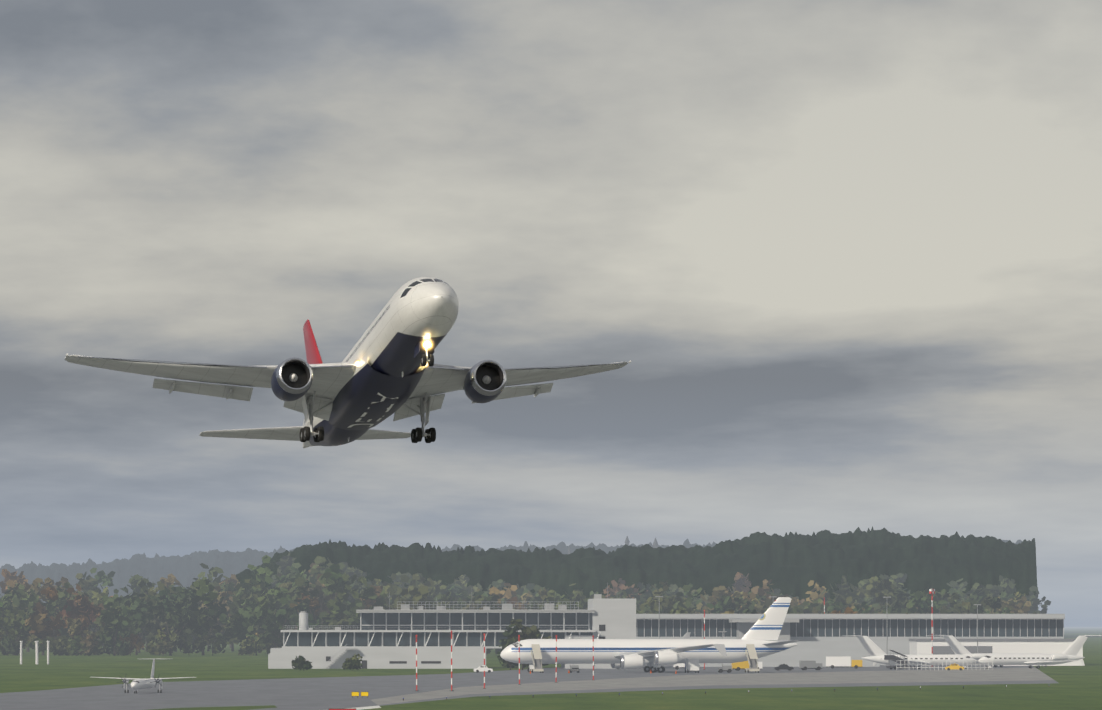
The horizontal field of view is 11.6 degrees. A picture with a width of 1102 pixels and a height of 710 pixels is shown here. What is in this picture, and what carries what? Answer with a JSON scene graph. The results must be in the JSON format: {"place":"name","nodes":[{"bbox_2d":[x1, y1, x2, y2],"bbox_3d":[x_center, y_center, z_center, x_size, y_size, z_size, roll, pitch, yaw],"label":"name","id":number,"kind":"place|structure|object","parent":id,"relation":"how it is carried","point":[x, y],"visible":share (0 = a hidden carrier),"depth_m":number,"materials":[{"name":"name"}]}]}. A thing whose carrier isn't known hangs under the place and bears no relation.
{"place":"outdoors","nodes":[
{"label":"outdoors","id":0,"kind":"place"},
{"bbox_2d":[328,708,355,709],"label":"runway curb marking","id":1,"kind":"object","parent":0,"point":[342,709],"visible":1,"depth_m":604.57,"materials":[{"name":"red paint"}]},
{"bbox_2d":[65,276,630,447],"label":"airplane","id":2,"kind":"object","parent":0,"point":[347,399],"visible":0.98,"depth_m":439.40,"materials":[{"name":"paint"}]},
{"bbox_2d":[424,341,430,347],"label":"landing light","id":3,"kind":"object","parent":2,"relation":"attached to","point":[427,344],"visible":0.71,"depth_m":421.56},
{"bbox_2d":[0,539,1022,602],"bbox_3d":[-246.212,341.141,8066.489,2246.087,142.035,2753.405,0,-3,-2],"label":"hill ridge","id":4,"kind":"structure","parent":0,"point":[184,570],"depth_m":7851.21,"materials":[{"name":"green plant"}]},
{"bbox_2d":[0,627,1101,709],"bbox_3d":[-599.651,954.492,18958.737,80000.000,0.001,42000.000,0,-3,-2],"label":"ground grass","id":5,"kind":"structure","parent":0,"point":[1077,688],"depth_m":904.28,"materials":[{"name":"green plant"}]},
{"bbox_2d":[19,641,22,663],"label":"post","id":6,"kind":"object","parent":5,"relation":"on","point":[20,652],"visible":0.92,"depth_m":1487.66,"materials":[{"name":"grey metal"}]},
{"bbox_2d":[35,641,38,663],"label":"post","id":7,"kind":"object","parent":5,"relation":"on","point":[36,652],"visible":0.94,"depth_m":1487.80,"materials":[{"name":"grey"}]},
{"bbox_2d":[47,641,49,663],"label":"post","id":8,"kind":"object","parent":5,"relation":"on","point":[48,642],"visible":0.98,"depth_m":1487.90,"materials":[{"name":"grey"}]},
{"bbox_2d":[268,599,635,668],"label":"terminal building","id":9,"kind":"structure","parent":5,"relation":"on","point":[381,638],"depth_m":1342.08,"materials":[{"name":"white concrete"}]},
{"bbox_2d":[309,583,607,629],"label":"rooftop equipment","id":10,"kind":"object","parent":9,"relation":"on","point":[504,607],"visible":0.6,"depth_m":1350.13,"materials":[{"name":"white metal"}]},
{"bbox_2d":[0,553,1050,655],"bbox_3d":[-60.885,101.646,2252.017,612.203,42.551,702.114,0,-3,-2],"label":"tree line","id":11,"kind":"object","parent":5,"relation":"on","point":[66,619],"visible":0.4,"depth_m":1966.85,"materials":[{"name":"green plant"}]},
{"bbox_2d":[0,665,1057,709],"bbox_3d":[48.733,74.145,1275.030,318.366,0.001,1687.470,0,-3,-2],"label":"runway","id":12,"kind":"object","parent":5,"relation":"on","point":[324,693],"visible":0.69,"depth_m":918.26,"materials":[{"name":"grey asphalt"}]},
{"bbox_2d":[94,659,194,693],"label":"turboprop on runway","id":13,"kind":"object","parent":12,"relation":"on","point":[139,683],"visible":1,"depth_m":856.19,"materials":[{"name":"white metal"}]},
{"bbox_2d":[149,705,276,709],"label":"grass island","id":14,"kind":"structure","parent":12,"relation":"on","point":[233,708],"depth_m":697.04,"materials":[{"name":"green plant"}]},
{"bbox_2d":[351,692,358,697],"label":"yellow sign","id":15,"kind":"object","parent":12,"relation":"on","point":[354,694],"visible":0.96,"depth_m":802.88,"materials":[{"name":"yellow metal"}]},
{"bbox_2d":[344,706,380,709],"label":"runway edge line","id":16,"kind":"object","parent":12,"relation":"on","point":[368,707],"visible":0.75,"depth_m":705.27,"materials":[{"name":"white paint"}]},
{"bbox_2d":[361,692,368,697],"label":"yellow sign","id":17,"kind":"object","parent":12,"relation":"on","point":[364,694],"visible":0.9,"depth_m":802.92,"materials":[{"name":"yellow metal"}]},
{"bbox_2d":[415,635,418,690],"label":"marker pole","id":18,"kind":"object","parent":12,"relation":"on","point":[416,637],"visible":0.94,"depth_m":881.87,"materials":[{"name":"red"}]},
{"bbox_2d":[473,665,492,672],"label":"car","id":19,"kind":"object","parent":12,"relation":"on","point":[481,669],"visible":1,"depth_m":1226.19,"materials":[{"name":"white metal"}]},
{"bbox_2d":[530,644,543,672],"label":"boarding stairs","id":20,"kind":"structure","parent":12,"relation":"on","point":[536,657],"depth_m":1222.04,"materials":[{"name":"beige metal"}]},
{"bbox_2d":[570,665,578,672],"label":"baggage cart","id":21,"kind":"object","parent":12,"relation":"on","point":[574,667],"visible":0.98,"depth_m":1220.81,"materials":[{"name":"grey metal"}]},
{"bbox_2d":[500,597,801,672],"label":"airplane","id":22,"kind":"object","parent":12,"relation":"on","point":[653,655],"visible":0.94,"depth_m":1230.59,"materials":[{"name":"paint"}]},
{"bbox_2d":[655,596,662,638],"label":"apron light mast","id":23,"kind":"object","parent":12,"relation":"on","point":[659,614],"visible":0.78,"depth_m":1413.96,"materials":[{"name":"grey metal"}]},
{"bbox_2d":[673,663,684,669],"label":"white van","id":24,"kind":"object","parent":12,"relation":"on","point":[677,666],"visible":0.5,"depth_m":1312.45,"materials":[{"name":"white metal"}]},
{"bbox_2d":[685,659,698,672],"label":"container","id":25,"kind":"object","parent":12,"relation":"on","point":[691,664],"visible":1,"depth_m":1216.62,"materials":[{"name":"white metal"}]},
{"bbox_2d":[703,610,704,669],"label":"marker pole","id":26,"kind":"object","parent":12,"relation":"on","point":[704,633],"visible":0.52,"depth_m":1308.22,"materials":[{"name":"red"}]},
{"bbox_2d":[371,668,1053,704],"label":"runway shoulder concrete","id":27,"kind":"object","parent":12,"relation":"on","point":[990,674],"visible":1,"depth_m":1051.15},
{"bbox_2d":[449,631,453,690],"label":"marker pole","id":28,"kind":"object","parent":27,"relation":"on","point":[451,633],"visible":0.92,"depth_m":882.14,"materials":[{"name":"red"}]},
{"bbox_2d":[483,633,485,688],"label":"marker pole","id":29,"kind":"object","parent":27,"relation":"on","point":[484,661],"visible":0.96,"depth_m":911.98,"materials":[{"name":"red"}]},
{"bbox_2d":[517,635,521,684],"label":"marker pole","id":30,"kind":"object","parent":27,"relation":"on","point":[518,637],"visible":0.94,"depth_m":977.90,"materials":[{"name":"red"}]},
{"bbox_2d":[554,635,558,682],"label":"marker pole","id":31,"kind":"object","parent":27,"relation":"on","point":[556,637],"visible":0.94,"depth_m":1014.63,"materials":[{"name":"red"}]},
{"bbox_2d":[592,635,593,679],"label":"marker pole","id":32,"kind":"object","parent":27,"relation":"on","point":[593,656],"visible":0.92,"depth_m":1054.21,"materials":[{"name":"red metal"}]},
{"bbox_2d":[945,664,963,669],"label":"car","id":33,"kind":"object","parent":27,"relation":"on","point":[954,666],"visible":0.98,"depth_m":1284.66,"materials":[{"name":"yellow metal"}]},
{"bbox_2d":[978,635,1101,668],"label":"airplane","id":34,"kind":"object","parent":27,"relation":"on","point":[1068,653],"visible":1,"depth_m":1345.37,"materials":[{"name":"paint"}]},
{"bbox_2d":[718,666,731,672],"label":"baggage cart","id":35,"kind":"object","parent":12,"relation":"on","point":[728,669],"visible":0.98,"depth_m":1224.05,"materials":[{"name":"grey metal"}]},
{"bbox_2d":[731,661,761,670],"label":"yellow truck","id":36,"kind":"object","parent":12,"relation":"on","point":[737,666],"visible":0.58,"depth_m":1277.64,"materials":[{"name":"orange"}]},
{"bbox_2d":[745,644,759,672],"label":"boarding stairs","id":37,"kind":"structure","parent":12,"relation":"on","point":[752,657],"depth_m":1227.41,"materials":[{"name":"beige metal"}]},
{"bbox_2d":[774,664,793,670],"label":"dark car","id":38,"kind":"object","parent":12,"relation":"on","point":[783,667],"visible":1,"depth_m":1283.34,"materials":[{"name":"black metal"}]},
{"bbox_2d":[799,660,821,669],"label":"grey van","id":39,"kind":"object","parent":12,"relation":"on","point":[807,664],"visible":1,"depth_m":1293.53,"materials":[{"name":"grey metal"}]},
{"bbox_2d":[826,656,861,668],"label":"box truck","id":40,"kind":"object","parent":12,"relation":"on","point":[832,662],"visible":1,"depth_m":1338.63,"materials":[{"name":"white metal"}]},
{"bbox_2d":[636,614,1064,666],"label":"concourse building","id":41,"kind":"structure","parent":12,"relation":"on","point":[821,636],"depth_m":1463.12,"materials":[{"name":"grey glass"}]},
{"bbox_2d":[883,597,890,665],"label":"apron light mast","id":42,"kind":"object","parent":12,"relation":"on","point":[887,632],"visible":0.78,"depth_m":1435.62,"materials":[{"name":"grey metal"}]},
{"bbox_2d":[884,650,911,669],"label":"boarding stairs","id":43,"kind":"structure","parent":12,"relation":"on","point":[893,657],"depth_m":1313.10,"materials":[{"name":"grey metal"}]},
{"bbox_2d":[854,635,976,668],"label":"airplane","id":44,"kind":"object","parent":12,"relation":"on","point":[875,652],"visible":0.75,"depth_m":1326.58,"materials":[{"name":"paint"}]},
{"bbox_2d":[929,589,934,666],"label":"striped pole","id":45,"kind":"object","parent":12,"relation":"on","point":[932,591],"visible":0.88,"depth_m":1395.88,"materials":[{"name":"red"}]},
{"bbox_2d":[896,660,992,669],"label":"blast fence","id":46,"kind":"object","parent":12,"relation":"on","point":[967,667],"visible":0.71,"depth_m":1296.02,"materials":[{"name":"white metal"}]},
{"bbox_2d":[974,604,980,665],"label":"apron light mast","id":47,"kind":"object","parent":12,"relation":"on","point":[977,626],"visible":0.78,"depth_m":1436.53,"materials":[{"name":"grey metal"}]},
{"bbox_2d":[927,635,1046,666],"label":"airplane","id":48,"kind":"object","parent":12,"relation":"on","point":[956,645],"visible":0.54,"depth_m":1385.02,"materials":[{"name":"paint"}]},
{"bbox_2d":[909,639,1082,665],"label":"hangar","id":49,"kind":"structure","parent":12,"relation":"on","point":[942,646],"depth_m":1436.56,"materials":[{"name":"white metal"}]},
{"bbox_2d":[291,605,907,670],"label":"trees","id":50,"kind":"object","parent":5,"relation":"on","point":[354,661],"visible":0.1,"depth_m":1292.16,"materials":[{"name":"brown plant"}]},
{"bbox_2d":[0,0,1101,626],"label":"sky","id":51,"kind":"structure","parent":0,"point":[843,257],"materials":[{"name":"grey"}]},
{"bbox_2d":[221,526,1037,611],"bbox_3d":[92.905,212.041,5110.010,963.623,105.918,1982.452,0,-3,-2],"label":"hill ridge","id":52,"kind":"structure","parent":0,"point":[791,564],"depth_m":4863.09,"materials":[{"name":"green plant"}]},
{"bbox_2d":[568,536,658,553],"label":"hill towers","id":53,"kind":"structure","parent":52,"relation":"on","point":[654,545],"depth_m":5199.86,"materials":[{"name":"grey stone"}]}
]}

